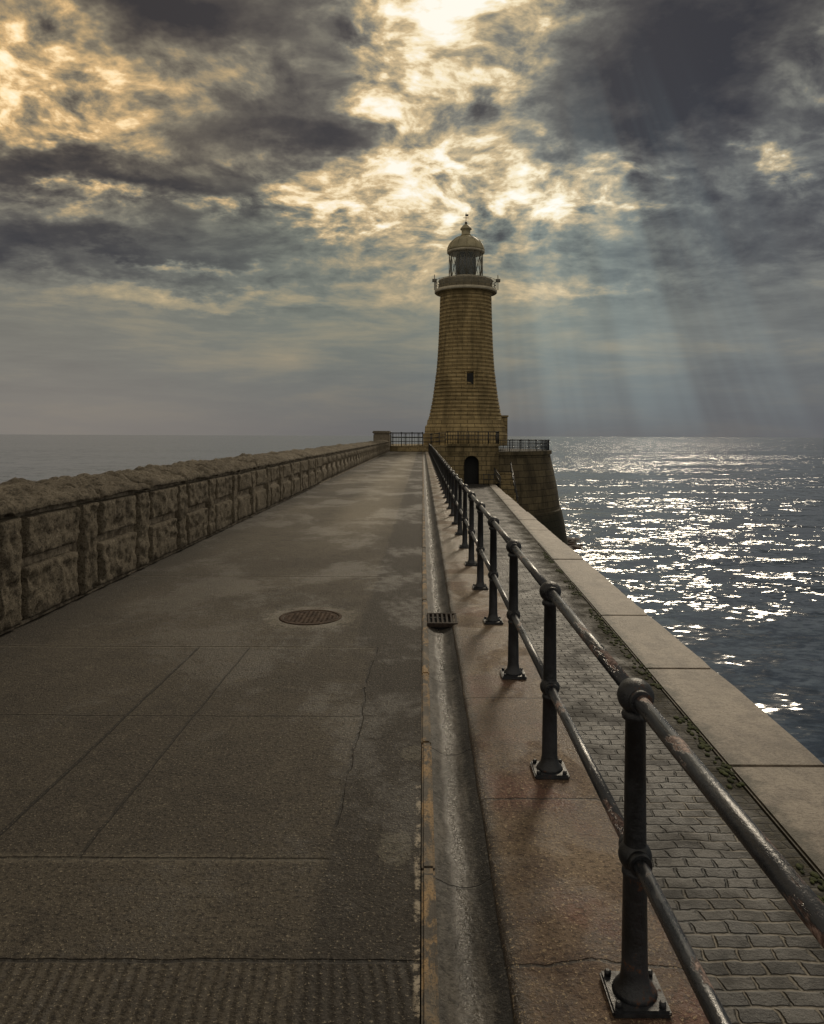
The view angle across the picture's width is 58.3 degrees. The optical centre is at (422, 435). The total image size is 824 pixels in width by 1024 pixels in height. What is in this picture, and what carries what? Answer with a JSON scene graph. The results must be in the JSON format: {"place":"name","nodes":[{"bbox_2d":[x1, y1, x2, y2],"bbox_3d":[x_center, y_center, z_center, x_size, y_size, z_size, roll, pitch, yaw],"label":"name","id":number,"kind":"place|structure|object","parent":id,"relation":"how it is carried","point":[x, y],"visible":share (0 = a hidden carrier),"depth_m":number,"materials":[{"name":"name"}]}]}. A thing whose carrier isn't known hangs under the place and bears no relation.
{"place":"outdoors","nodes":[
{"label":"outdoors","id":0,"kind":"place"},
{"bbox_2d":[0,452,422,1023],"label":"road","id":1,"kind":"structure","parent":0,"point":[210,787],"depth_m":3.74,"materials":[{"name":"concrete"}]},
{"bbox_2d":[279,609,341,624],"bbox_3d":[-1.077,1.742,7.110,0.600,0.005,0.600,0,0,0],"label":"manhole cover","id":2,"kind":"object","parent":1,"relation":"on","point":[310,617],"visible":1,"depth_m":7.09,"materials":[{"name":"metal"}]},
{"bbox_2d":[0,434,823,763],"bbox_3d":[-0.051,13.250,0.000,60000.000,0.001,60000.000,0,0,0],"label":"sea","id":3,"kind":"structure","parent":0,"point":[708,552],"depth_m":113.10,"materials":[{"name":"liquid"}]},
{"bbox_2d":[420,459,429,1023],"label":"stone pier","id":4,"kind":"structure","parent":3,"relation":"in","point":[421,857],"depth_m":3.08,"materials":[{"name":"stone"}]},
{"bbox_2d":[0,443,386,634],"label":"stone wall","id":5,"kind":"structure","parent":4,"relation":"on","point":[48,554],"depth_m":9.27,"materials":[{"name":"stone"}]},
{"bbox_2d":[0,443,388,632],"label":"rock faced blocks","id":6,"kind":"object","parent":5,"relation":"attached to","point":[46,584],"visible":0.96,"depth_m":8.85,"materials":[{"name":"stone"}]},
{"bbox_2d":[0,440,388,516],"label":"coping stones","id":7,"kind":"object","parent":5,"relation":"on","point":[20,495],"visible":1,"depth_m":9.49,"materials":[{"name":"stone"}]},
{"bbox_2d":[372,431,389,451],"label":"end pillar","id":8,"kind":"structure","parent":4,"relation":"on","point":[381,435],"depth_m":79.50,"materials":[{"name":"stone"}]},
{"bbox_2d":[421,461,439,1023],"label":"painted kerb","id":9,"kind":"structure","parent":4,"relation":"on","point":[429,989],"depth_m":3.10,"materials":[{"name":"paint"}]},
{"bbox_2d":[423,452,513,1023],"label":"drain gutter","id":10,"kind":"object","parent":4,"relation":"on","point":[473,984],"visible":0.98,"depth_m":3.14,"materials":[{"name":"grey concrete"}]},
{"bbox_2d":[427,613,457,628],"bbox_3d":[0.184,1.763,7.000,0.281,0.076,0.400,0,0,0],"label":"drain grate","id":11,"kind":"object","parent":10,"relation":"in","point":[437,622],"visible":0.92,"depth_m":6.94,"materials":[{"name":"grey metal"}]},
{"bbox_2d":[425,452,708,1023],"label":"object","id":12,"kind":"structure","parent":4,"relation":"on","point":[555,864],"depth_m":3.11,"materials":[{"name":"red concrete"}]},
{"bbox_2d":[428,443,823,1023],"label":"metal railing","id":13,"kind":"object","parent":12,"relation":"on","point":[632,988],"visible":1,"depth_m":2.25,"materials":[{"name":"black metal"}]},
{"bbox_2d":[390,214,567,544],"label":"lighthouse","id":14,"kind":"object","parent":3,"relation":"in","point":[465,435],"visible":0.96,"depth_m":88.51,"materials":[{"name":"stone"}]},
{"bbox_2d":[464,369,475,387],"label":"tower window","id":15,"kind":"structure","parent":14,"relation":"in","point":[469,377],"depth_m":88.12,"materials":[{"name":"stone"}]},
{"bbox_2d":[483,462,517,502],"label":"stone steps","id":16,"kind":"structure","parent":3,"relation":"in","point":[507,484],"depth_m":79.50,"materials":[{"name":"stone"}]},
{"bbox_2d":[567,537,582,549],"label":"foundation rocks","id":17,"kind":"object","parent":3,"relation":"in","point":[572,543],"visible":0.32,"depth_m":90.04,"materials":[{"name":"stone"}]},
{"bbox_3d":[4.276,10.046,36.300,6.956,9.440,88.600,0,0,0],"label":"quay wall","id":18,"kind":"object","parent":3,"relation":"in","visible":0},
{"bbox_2d":[462,484,823,1023],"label":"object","id":19,"kind":"structure","parent":18,"relation":"on","point":[757,947],"depth_m":9.58,"materials":[{"name":"stone"}]},
{"bbox_2d":[542,552,823,902],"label":"moss","id":20,"kind":"object","parent":19,"relation":"on","point":[815,877],"visible":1,"depth_m":13.20,"materials":[{"name":"green plant"}]},
{"bbox_2d":[488,484,823,880],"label":"quay coping","id":21,"kind":"object","parent":18,"relation":"on","point":[777,769],"visible":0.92,"depth_m":13.86,"materials":[{"name":"stone"}]},
{"bbox_2d":[0,0,823,437],"label":"sky","id":22,"kind":"structure","parent":0,"point":[218,217],"materials":[{"name":"grey"}]}
]}

